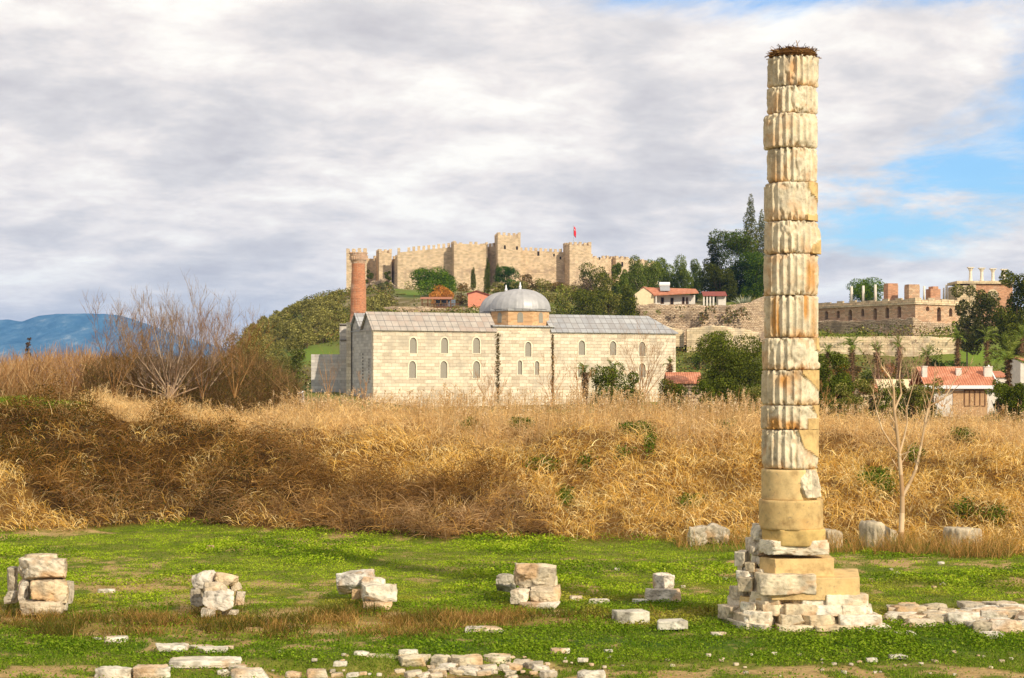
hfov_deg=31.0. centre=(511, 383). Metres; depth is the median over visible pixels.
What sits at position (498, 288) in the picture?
shrub
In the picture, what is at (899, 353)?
palm tree
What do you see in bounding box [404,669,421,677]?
rubble stone
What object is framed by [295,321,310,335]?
olive tree
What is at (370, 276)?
shrub
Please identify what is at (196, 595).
stone block
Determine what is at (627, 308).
dark conifer
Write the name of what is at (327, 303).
olive tree
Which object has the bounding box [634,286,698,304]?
cream house
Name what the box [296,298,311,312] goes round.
olive tree
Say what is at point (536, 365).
window
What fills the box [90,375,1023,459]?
reed plumes
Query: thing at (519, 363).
window
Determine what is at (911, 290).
brick pier
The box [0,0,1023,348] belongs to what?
sky
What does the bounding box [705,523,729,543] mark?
bank boulder
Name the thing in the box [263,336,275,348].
olive tree
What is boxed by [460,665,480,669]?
rubble stone
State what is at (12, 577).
stone block
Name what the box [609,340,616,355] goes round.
window
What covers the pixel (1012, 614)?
rubble block
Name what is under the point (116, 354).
bare shrub
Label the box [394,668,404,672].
rubble stone
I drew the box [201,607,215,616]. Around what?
stone block
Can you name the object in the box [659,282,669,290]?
solar heater
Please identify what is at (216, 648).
flat stone
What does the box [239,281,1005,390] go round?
hillside scrub
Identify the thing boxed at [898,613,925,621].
rubble block
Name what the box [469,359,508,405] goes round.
dry bush
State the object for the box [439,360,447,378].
window
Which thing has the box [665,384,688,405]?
dark scrub
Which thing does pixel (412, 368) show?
window
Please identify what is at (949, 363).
green shrub
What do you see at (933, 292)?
brick pier
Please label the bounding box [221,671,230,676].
rubble stone
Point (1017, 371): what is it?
house
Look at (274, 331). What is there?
olive tree
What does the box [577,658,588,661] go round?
flat stone
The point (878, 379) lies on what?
dry bush
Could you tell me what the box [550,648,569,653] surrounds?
flat stone
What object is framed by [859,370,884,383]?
scrub bush
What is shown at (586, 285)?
bare tree
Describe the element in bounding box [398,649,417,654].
flat stone
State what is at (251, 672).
flat stone
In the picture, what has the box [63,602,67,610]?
stone block
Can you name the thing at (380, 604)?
stone block
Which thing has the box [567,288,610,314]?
dark conifer
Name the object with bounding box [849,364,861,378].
scrub bush
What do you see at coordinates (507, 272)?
broadleaf tree
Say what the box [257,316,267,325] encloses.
olive tree
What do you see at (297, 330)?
olive tree
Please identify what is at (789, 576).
marble column
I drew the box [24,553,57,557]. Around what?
stone block
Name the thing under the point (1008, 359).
palm tree
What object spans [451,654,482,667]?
ledge block
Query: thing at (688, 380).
house
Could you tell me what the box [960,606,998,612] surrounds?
rubble block
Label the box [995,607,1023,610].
rubble block
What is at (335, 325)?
olive tree
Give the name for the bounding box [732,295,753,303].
agave
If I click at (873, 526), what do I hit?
fluted fragment
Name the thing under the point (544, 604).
stone block
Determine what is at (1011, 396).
evergreen bush
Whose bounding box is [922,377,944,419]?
dark scrub
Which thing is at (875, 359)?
palm tree
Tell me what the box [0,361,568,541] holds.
bramble thicket
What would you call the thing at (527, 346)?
window
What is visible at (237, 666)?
rubble stone
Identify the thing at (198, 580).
stone block
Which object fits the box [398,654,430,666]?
ledge block
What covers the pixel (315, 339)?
olive tree
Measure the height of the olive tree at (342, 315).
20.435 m
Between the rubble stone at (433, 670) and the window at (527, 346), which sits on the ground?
the rubble stone at (433, 670)
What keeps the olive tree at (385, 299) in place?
on the ground
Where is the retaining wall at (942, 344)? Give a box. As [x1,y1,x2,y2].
[817,333,955,358]
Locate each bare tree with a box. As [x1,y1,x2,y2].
[570,277,595,306]
[609,314,676,397]
[616,329,664,388]
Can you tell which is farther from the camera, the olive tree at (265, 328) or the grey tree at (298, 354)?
the olive tree at (265, 328)
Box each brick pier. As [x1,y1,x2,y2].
[884,283,897,300]
[904,284,919,298]
[926,286,940,299]
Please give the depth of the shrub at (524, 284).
558.05 m
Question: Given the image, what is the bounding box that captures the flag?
[573,225,575,243]
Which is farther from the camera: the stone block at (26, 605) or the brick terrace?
the brick terrace
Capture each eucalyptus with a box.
[950,283,985,366]
[968,289,1001,358]
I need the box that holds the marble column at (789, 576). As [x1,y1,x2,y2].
[718,54,890,632]
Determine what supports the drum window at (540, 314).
in the mosque
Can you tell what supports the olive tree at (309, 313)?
on the ground
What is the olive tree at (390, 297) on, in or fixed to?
on the ground
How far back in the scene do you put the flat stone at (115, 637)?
43.16 m
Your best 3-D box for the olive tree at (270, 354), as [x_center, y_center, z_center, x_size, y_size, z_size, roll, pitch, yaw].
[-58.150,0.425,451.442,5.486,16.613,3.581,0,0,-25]
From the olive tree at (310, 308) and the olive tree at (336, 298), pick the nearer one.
the olive tree at (310, 308)
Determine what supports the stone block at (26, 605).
on the ground
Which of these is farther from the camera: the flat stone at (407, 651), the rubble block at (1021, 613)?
the rubble block at (1021, 613)
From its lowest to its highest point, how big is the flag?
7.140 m
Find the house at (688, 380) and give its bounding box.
[663,372,701,409]
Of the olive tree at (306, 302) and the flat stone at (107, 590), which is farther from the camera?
the olive tree at (306, 302)
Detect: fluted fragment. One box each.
[825,528,842,548]
[859,520,897,547]
[943,526,981,547]
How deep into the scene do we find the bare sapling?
67.27 m
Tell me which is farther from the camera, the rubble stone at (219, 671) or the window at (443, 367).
the window at (443, 367)
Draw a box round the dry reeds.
[0,385,1023,553]
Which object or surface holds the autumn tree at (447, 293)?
on the ground
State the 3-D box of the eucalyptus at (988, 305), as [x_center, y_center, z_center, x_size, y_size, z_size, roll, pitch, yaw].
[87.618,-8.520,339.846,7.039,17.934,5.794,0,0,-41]
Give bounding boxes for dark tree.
[991,269,1023,354]
[1004,321,1023,354]
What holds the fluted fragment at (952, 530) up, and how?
on the ground
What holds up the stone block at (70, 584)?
on the ground
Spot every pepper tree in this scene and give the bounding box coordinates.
[611,262,627,297]
[627,255,646,299]
[640,259,662,287]
[656,257,679,287]
[673,254,693,294]
[688,259,703,301]
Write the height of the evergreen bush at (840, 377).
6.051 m
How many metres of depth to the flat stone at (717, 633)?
44.50 m
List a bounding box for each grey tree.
[222,333,248,371]
[238,323,276,387]
[264,339,291,378]
[283,348,306,389]
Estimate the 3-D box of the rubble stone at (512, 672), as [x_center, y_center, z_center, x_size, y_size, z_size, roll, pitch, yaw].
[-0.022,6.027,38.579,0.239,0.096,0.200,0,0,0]
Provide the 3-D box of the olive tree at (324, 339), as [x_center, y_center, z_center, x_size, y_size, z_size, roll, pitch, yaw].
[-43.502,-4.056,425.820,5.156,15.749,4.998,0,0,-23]
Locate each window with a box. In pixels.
[408,360,416,378]
[409,337,417,353]
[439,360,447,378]
[440,337,448,353]
[472,337,480,353]
[472,360,480,378]
[498,312,501,322]
[517,312,522,321]
[517,359,522,374]
[524,341,531,356]
[534,360,539,374]
[539,312,542,322]
[577,339,585,355]
[577,362,584,377]
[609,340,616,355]
[638,341,645,356]
[638,362,645,377]
[964,389,985,406]
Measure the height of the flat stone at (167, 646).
0.160 m
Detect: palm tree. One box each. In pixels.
[578,362,592,407]
[604,357,620,392]
[662,355,673,371]
[819,342,833,381]
[839,332,864,404]
[871,340,888,379]
[890,334,904,378]
[915,342,938,366]
[947,327,967,366]
[974,324,1000,365]
[983,332,1023,421]
[1009,323,1023,356]
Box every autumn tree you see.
[429,285,453,304]
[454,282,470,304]
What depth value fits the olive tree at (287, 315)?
526.86 m
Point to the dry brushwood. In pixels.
(24, 368)
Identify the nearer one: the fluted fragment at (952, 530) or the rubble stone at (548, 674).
the rubble stone at (548, 674)
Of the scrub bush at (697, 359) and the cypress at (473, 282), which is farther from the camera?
the cypress at (473, 282)
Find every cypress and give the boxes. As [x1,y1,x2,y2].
[470,267,476,289]
[483,258,490,293]
[494,263,499,287]
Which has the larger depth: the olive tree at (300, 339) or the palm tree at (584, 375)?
the olive tree at (300, 339)
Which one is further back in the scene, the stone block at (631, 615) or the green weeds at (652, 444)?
the green weeds at (652, 444)
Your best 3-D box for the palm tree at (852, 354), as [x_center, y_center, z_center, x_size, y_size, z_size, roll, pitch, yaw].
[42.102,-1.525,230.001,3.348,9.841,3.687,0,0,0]
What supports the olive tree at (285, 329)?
on the ground
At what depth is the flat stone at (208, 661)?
39.39 m
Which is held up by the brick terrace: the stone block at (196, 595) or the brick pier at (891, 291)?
the brick pier at (891, 291)
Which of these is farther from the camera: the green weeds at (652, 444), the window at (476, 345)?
the window at (476, 345)
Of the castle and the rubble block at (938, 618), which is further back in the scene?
the castle
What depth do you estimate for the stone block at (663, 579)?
51.56 m
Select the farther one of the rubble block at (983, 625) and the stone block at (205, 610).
the stone block at (205, 610)
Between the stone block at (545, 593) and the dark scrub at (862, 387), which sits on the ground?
the dark scrub at (862, 387)
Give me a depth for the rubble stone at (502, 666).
39.10 m
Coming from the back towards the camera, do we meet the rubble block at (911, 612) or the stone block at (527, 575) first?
the stone block at (527, 575)
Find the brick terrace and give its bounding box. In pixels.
[818,297,961,335]
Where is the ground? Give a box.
[0,289,1023,677]
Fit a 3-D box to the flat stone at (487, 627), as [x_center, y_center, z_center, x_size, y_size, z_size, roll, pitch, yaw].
[-0.681,5.991,45.111,0.948,0.121,0.608,0,0,0]
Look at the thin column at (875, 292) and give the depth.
445.78 m
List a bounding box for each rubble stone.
[217,669,228,674]
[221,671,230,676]
[228,664,246,670]
[285,671,301,677]
[306,668,327,677]
[331,672,342,677]
[346,672,358,677]
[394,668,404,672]
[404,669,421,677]
[417,671,429,677]
[428,668,439,672]
[428,672,442,677]
[438,663,455,669]
[449,667,467,675]
[457,667,477,675]
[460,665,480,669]
[477,668,492,675]
[478,663,496,669]
[499,664,511,670]
[505,662,522,670]
[505,670,516,674]
[507,674,517,677]
[513,659,532,667]
[524,661,542,668]
[529,671,537,674]
[531,664,549,670]
[539,670,557,677]
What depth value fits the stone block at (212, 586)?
47.90 m
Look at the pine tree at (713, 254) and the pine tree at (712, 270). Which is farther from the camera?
the pine tree at (713, 254)
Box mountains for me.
[0,313,226,382]
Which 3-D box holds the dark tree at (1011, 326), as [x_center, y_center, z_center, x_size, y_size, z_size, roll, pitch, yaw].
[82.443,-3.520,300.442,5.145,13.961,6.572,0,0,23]
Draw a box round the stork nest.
[765,40,820,59]
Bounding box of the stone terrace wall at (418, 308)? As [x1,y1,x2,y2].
[384,306,479,311]
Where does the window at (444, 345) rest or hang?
in the mosque
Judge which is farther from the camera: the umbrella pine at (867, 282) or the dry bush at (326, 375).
the umbrella pine at (867, 282)
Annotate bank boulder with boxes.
[687,525,707,546]
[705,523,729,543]
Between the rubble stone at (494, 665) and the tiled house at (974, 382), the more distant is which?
the tiled house at (974, 382)
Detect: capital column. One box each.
[967,267,973,280]
[978,268,985,280]
[989,268,996,280]
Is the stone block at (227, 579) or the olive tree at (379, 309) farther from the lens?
the olive tree at (379, 309)
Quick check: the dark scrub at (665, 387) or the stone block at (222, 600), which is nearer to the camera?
the stone block at (222, 600)
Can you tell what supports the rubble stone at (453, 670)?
on the rubble stone at (466, 667)
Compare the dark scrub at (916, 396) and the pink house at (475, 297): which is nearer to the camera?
the dark scrub at (916, 396)
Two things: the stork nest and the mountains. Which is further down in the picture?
the mountains
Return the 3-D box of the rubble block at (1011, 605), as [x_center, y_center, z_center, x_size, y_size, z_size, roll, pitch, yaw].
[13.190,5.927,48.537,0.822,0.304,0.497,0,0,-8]
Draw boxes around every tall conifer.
[742,194,759,272]
[756,209,766,266]
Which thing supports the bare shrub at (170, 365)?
on the ground
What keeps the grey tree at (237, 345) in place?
on the ground
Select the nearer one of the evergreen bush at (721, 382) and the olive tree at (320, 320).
the evergreen bush at (721, 382)
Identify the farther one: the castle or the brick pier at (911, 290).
the castle
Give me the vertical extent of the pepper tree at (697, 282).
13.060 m
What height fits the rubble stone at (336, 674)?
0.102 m
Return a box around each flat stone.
[94,666,132,677]
[98,588,115,592]
[104,635,127,642]
[133,664,170,677]
[155,643,188,651]
[169,656,241,668]
[189,644,213,648]
[197,646,227,652]
[230,667,268,677]
[333,660,346,666]
[354,651,369,655]
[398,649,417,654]
[465,626,501,632]
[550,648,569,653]
[569,595,581,600]
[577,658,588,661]
[577,669,605,677]
[589,598,609,603]
[632,599,646,603]
[710,632,725,634]
[866,657,877,661]
[888,654,907,658]
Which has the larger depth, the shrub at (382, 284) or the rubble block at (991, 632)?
the shrub at (382, 284)
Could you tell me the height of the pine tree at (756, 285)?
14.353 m
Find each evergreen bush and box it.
[587,361,628,415]
[622,371,644,411]
[691,379,715,412]
[695,331,762,414]
[706,330,734,407]
[817,351,854,417]
[993,383,1013,419]
[1010,383,1023,423]
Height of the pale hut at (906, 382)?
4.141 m
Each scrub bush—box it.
[683,351,707,363]
[690,352,708,369]
[830,363,849,375]
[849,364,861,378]
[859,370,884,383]
[879,363,896,377]
[930,359,945,366]
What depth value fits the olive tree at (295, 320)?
488.17 m
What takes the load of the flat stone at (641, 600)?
on the ground
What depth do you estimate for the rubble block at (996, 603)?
49.23 m
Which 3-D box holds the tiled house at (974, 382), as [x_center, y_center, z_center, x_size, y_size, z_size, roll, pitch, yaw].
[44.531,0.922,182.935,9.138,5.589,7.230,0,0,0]
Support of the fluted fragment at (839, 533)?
on the ground
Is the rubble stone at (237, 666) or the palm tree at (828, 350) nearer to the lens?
the rubble stone at (237, 666)
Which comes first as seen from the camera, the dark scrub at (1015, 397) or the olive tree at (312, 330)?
the dark scrub at (1015, 397)
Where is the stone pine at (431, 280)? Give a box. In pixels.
[409,266,457,295]
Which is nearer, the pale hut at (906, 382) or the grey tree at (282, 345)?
the pale hut at (906, 382)
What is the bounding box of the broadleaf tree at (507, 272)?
[493,266,524,289]
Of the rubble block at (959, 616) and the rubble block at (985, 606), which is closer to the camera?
the rubble block at (959, 616)
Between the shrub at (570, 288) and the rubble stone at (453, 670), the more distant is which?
the shrub at (570, 288)
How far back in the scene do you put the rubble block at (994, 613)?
47.03 m
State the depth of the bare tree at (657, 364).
189.97 m
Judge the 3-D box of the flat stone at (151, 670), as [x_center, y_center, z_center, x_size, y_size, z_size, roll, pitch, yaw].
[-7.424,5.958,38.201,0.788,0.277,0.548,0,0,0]
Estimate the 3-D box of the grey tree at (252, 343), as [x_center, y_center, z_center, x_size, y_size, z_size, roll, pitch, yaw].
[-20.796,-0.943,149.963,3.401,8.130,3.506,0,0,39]
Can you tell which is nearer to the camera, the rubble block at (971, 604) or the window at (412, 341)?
the rubble block at (971, 604)
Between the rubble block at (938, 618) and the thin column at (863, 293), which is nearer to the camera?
the rubble block at (938, 618)
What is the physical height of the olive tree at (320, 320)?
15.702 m
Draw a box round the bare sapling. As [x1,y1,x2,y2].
[870,349,972,542]
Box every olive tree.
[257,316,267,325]
[260,323,273,333]
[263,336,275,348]
[266,352,275,359]
[269,329,278,337]
[270,317,284,330]
[272,310,279,316]
[277,320,287,331]
[281,321,298,337]
[282,313,292,320]
[287,333,306,351]
[288,303,301,317]
[288,325,295,334]
[291,318,299,324]
[291,327,301,335]
[292,334,311,349]
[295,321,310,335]
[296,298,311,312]
[303,307,316,315]
[304,310,321,320]
[304,333,319,344]
[305,313,325,327]
[306,325,325,336]
[308,317,316,328]
[312,297,332,307]
[314,297,333,308]
[318,318,324,326]
[319,333,331,342]
[320,328,339,339]
[323,293,339,306]
[323,309,334,318]
[327,314,337,322]
[328,321,342,332]
[329,289,344,296]
[332,303,344,314]
[336,310,348,322]
[369,305,386,311]
[372,295,390,306]
[372,299,380,306]
[375,294,394,302]
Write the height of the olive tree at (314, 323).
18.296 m
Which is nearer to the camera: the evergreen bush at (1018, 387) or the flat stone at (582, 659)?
the flat stone at (582, 659)
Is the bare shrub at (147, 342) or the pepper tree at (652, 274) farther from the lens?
the pepper tree at (652, 274)
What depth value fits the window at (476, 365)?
306.83 m
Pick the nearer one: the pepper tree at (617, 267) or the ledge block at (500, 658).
the ledge block at (500, 658)
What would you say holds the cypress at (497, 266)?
on the ground
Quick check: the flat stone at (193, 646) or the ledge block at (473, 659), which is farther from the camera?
the flat stone at (193, 646)
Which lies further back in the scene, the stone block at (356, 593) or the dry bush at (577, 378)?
the dry bush at (577, 378)
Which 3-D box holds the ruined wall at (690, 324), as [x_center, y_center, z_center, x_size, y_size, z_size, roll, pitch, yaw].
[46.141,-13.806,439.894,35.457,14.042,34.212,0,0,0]
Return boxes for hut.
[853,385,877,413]
[875,379,910,411]
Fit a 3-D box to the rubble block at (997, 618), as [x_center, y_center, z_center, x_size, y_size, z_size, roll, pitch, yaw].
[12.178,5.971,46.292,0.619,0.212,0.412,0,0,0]
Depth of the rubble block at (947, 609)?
47.36 m
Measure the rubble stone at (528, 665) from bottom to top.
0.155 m
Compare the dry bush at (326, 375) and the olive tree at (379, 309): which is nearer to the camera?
the dry bush at (326, 375)
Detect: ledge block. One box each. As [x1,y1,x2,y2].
[369,653,397,658]
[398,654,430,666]
[430,654,450,667]
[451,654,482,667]
[483,653,510,663]
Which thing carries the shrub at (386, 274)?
on the ground
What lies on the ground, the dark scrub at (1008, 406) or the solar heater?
the dark scrub at (1008, 406)
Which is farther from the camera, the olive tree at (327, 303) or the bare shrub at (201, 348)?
the olive tree at (327, 303)
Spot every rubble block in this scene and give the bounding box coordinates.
[882,613,898,620]
[886,605,895,610]
[887,611,916,613]
[890,605,926,611]
[897,602,918,605]
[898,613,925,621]
[904,618,935,626]
[916,610,945,614]
[923,603,946,609]
[924,614,948,625]
[938,607,955,611]
[942,610,979,624]
[957,601,984,607]
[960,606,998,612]
[963,620,988,628]
[972,620,992,632]
[974,605,998,607]
[979,631,1003,638]
[980,610,1007,617]
[981,600,1017,605]
[986,617,1009,619]
[989,619,1021,633]
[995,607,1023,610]
[996,609,1018,618]
[999,604,1023,608]
[1014,611,1023,618]
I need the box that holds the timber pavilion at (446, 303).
[420,297,460,307]
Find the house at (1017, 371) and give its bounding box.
[1010,358,1023,385]
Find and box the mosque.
[311,252,678,406]
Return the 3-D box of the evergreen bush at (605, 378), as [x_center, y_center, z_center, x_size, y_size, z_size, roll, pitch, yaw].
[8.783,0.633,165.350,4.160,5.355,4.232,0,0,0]
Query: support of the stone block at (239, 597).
on the ground
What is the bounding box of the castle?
[346,232,657,291]
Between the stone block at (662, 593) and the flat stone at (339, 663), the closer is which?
the flat stone at (339, 663)
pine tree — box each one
[698,238,723,302]
[703,263,738,302]
[708,229,758,300]
[738,251,764,300]
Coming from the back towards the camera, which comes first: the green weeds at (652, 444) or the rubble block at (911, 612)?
the green weeds at (652, 444)
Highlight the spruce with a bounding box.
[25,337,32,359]
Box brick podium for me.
[947,281,1013,325]
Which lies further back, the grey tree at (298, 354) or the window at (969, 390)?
the grey tree at (298, 354)
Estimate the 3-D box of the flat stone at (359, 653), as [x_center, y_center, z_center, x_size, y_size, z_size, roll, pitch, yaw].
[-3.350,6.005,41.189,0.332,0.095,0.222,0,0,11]
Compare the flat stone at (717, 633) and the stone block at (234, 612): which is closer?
the flat stone at (717, 633)
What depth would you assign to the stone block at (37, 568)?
48.44 m
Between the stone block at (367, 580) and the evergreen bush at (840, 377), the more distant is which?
the evergreen bush at (840, 377)
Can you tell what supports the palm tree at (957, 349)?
on the ground
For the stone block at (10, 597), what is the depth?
48.80 m
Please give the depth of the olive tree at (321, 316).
476.10 m
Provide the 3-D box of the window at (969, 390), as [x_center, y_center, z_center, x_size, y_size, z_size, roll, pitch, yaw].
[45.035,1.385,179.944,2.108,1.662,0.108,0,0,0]
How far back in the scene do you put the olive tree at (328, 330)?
435.41 m
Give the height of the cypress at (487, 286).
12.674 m
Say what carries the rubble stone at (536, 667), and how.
on the ground
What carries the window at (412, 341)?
in the mosque
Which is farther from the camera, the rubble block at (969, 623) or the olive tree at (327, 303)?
the olive tree at (327, 303)
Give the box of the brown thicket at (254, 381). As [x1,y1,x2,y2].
[74,341,309,417]
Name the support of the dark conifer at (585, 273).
on the ground
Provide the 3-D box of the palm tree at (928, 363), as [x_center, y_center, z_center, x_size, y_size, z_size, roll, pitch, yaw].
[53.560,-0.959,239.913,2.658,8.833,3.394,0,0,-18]
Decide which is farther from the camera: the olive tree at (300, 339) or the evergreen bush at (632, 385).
the olive tree at (300, 339)
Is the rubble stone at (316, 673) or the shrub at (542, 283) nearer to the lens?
the rubble stone at (316, 673)
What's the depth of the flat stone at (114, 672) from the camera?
37.97 m
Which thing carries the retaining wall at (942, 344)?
on the ground
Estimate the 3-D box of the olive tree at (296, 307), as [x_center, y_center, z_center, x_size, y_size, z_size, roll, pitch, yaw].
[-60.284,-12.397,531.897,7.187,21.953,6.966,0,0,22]
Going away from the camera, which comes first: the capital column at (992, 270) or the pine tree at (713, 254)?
the capital column at (992, 270)
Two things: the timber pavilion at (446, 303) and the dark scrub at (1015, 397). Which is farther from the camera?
the timber pavilion at (446, 303)
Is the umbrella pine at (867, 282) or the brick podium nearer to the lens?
the brick podium
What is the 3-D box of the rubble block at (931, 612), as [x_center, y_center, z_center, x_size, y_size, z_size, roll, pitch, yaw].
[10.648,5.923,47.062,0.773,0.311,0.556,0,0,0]
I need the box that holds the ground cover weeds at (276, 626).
[0,516,1023,677]
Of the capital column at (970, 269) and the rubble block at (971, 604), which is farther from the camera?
the capital column at (970, 269)
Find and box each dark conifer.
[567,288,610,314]
[578,261,612,295]
[590,272,622,314]
[616,284,639,315]
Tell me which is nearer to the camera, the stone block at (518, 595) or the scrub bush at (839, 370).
the stone block at (518, 595)
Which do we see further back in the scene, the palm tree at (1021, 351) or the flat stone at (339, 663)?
the palm tree at (1021, 351)
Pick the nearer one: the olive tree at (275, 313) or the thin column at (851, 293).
the thin column at (851, 293)
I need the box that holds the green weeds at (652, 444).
[0,395,1017,528]
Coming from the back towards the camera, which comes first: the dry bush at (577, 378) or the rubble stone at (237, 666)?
the dry bush at (577, 378)
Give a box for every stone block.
[4,590,17,603]
[7,566,17,590]
[18,556,67,580]
[18,579,30,600]
[19,599,63,615]
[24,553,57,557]
[30,579,68,602]
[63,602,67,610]
[67,580,74,603]
[190,588,203,606]
[191,570,215,588]
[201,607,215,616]
[202,589,233,610]
[203,581,227,590]
[214,572,238,585]
[221,609,238,614]
[229,581,241,591]
[234,591,245,605]
[336,569,374,594]
[352,589,360,599]
[361,576,385,586]
[361,583,396,601]
[363,601,392,609]
[496,573,515,591]
[510,587,529,603]
[513,563,557,587]
[519,601,559,608]
[530,585,560,601]
[612,609,649,623]
[644,588,680,602]
[653,572,674,588]
[657,618,687,629]
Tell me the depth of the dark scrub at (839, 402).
139.26 m
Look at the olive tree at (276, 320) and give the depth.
521.43 m
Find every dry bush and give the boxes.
[318,345,339,396]
[353,372,376,405]
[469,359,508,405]
[533,352,567,405]
[566,351,594,402]
[819,378,837,405]
[861,332,898,395]
[870,317,918,394]
[900,328,927,384]
[926,380,957,406]
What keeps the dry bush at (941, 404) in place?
on the ground
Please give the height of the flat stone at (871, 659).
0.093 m
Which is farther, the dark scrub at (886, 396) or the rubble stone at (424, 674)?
the dark scrub at (886, 396)
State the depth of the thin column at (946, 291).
439.76 m
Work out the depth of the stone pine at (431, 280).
541.90 m
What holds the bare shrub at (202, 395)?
on the ground
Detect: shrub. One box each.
[82,290,166,397]
[96,286,237,398]
[108,284,185,398]
[118,291,179,397]
[152,268,258,398]
[168,300,229,397]
[198,291,276,397]
[366,270,373,288]
[377,282,385,290]
[384,271,391,288]
[492,282,504,292]
[507,281,528,289]
[518,274,537,289]
[532,278,553,291]
[540,291,562,301]
[544,282,566,291]
[559,286,578,295]
[944,360,965,366]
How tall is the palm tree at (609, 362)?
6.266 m
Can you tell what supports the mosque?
on the ground
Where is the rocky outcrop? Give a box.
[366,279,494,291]
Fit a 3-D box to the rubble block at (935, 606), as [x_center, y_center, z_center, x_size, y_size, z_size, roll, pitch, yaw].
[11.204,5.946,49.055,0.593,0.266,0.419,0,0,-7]
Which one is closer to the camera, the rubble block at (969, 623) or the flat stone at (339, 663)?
the flat stone at (339, 663)
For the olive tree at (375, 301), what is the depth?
497.95 m
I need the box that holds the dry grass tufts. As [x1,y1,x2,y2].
[665,520,1023,558]
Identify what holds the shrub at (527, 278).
on the ground
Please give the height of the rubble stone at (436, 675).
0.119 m
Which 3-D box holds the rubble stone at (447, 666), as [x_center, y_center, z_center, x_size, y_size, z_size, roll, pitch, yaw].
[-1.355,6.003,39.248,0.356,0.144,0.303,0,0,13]
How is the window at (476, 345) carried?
in the mosque
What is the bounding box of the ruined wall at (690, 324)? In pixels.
[633,296,764,351]
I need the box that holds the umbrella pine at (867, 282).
[845,277,884,301]
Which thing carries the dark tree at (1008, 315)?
on the ground
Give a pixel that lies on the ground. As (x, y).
(404, 297)
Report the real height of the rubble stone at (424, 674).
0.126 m
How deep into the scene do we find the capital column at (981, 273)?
433.16 m
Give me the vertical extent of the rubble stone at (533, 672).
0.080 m
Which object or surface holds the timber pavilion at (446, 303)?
on the ground
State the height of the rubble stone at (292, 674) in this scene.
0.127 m
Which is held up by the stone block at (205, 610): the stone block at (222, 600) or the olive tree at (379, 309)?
the stone block at (222, 600)
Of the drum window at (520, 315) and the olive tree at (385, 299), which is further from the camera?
the olive tree at (385, 299)
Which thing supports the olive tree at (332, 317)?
on the ground
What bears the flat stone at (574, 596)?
on the ground
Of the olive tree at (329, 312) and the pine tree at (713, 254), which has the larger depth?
the pine tree at (713, 254)
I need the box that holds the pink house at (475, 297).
[467,290,489,307]
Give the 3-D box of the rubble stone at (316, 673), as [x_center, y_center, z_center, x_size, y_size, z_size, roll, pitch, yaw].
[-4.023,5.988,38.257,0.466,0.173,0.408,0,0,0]
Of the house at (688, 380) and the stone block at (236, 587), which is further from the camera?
the house at (688, 380)
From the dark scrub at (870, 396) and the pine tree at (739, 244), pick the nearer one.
the dark scrub at (870, 396)
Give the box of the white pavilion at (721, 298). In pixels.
[701,291,726,305]
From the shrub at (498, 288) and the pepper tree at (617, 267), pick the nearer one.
the pepper tree at (617, 267)
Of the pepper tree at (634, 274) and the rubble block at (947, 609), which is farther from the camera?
the pepper tree at (634, 274)
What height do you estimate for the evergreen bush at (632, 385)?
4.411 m
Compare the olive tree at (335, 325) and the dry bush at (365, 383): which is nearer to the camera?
the dry bush at (365, 383)
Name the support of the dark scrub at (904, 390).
on the ground
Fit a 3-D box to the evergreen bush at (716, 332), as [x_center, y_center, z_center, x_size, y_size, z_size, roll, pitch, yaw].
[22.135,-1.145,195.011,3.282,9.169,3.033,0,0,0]
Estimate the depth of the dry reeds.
81.41 m
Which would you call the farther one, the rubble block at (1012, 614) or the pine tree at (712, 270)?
the pine tree at (712, 270)
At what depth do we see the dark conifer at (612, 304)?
428.85 m
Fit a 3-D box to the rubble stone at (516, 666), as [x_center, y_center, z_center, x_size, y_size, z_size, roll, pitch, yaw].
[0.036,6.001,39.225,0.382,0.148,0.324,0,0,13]
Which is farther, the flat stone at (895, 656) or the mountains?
the mountains
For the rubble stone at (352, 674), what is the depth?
38.20 m
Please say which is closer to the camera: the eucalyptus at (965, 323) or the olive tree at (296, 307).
the eucalyptus at (965, 323)
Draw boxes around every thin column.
[850,286,852,300]
[862,286,864,300]
[874,285,876,300]
[945,285,947,298]
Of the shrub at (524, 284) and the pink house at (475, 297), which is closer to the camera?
the pink house at (475, 297)
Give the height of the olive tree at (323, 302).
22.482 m
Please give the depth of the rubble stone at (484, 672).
38.33 m
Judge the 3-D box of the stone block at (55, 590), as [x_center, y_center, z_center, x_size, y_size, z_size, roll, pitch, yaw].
[-12.120,5.432,48.494,0.967,0.628,0.872,0,0,-8]
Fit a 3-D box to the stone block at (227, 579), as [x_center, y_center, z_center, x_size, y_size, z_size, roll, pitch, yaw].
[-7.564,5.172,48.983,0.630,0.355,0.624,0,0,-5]
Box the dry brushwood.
[0,338,144,401]
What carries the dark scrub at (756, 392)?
on the ground
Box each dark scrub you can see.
[658,378,689,415]
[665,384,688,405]
[743,386,761,414]
[820,382,856,419]
[834,384,861,409]
[841,378,872,420]
[856,378,887,419]
[865,382,906,422]
[886,379,910,422]
[892,383,926,420]
[914,384,938,422]
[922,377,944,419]
[983,379,1011,424]
[1002,391,1022,421]
[1008,382,1023,424]
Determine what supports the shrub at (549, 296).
on the ground
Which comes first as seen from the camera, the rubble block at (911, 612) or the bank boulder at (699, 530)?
the rubble block at (911, 612)
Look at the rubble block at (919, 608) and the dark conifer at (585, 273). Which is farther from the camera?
the dark conifer at (585, 273)
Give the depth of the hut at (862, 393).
185.00 m
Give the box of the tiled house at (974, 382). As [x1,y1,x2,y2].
[909,365,1006,416]
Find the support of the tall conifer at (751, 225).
on the ground
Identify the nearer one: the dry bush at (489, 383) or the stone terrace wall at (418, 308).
the dry bush at (489, 383)

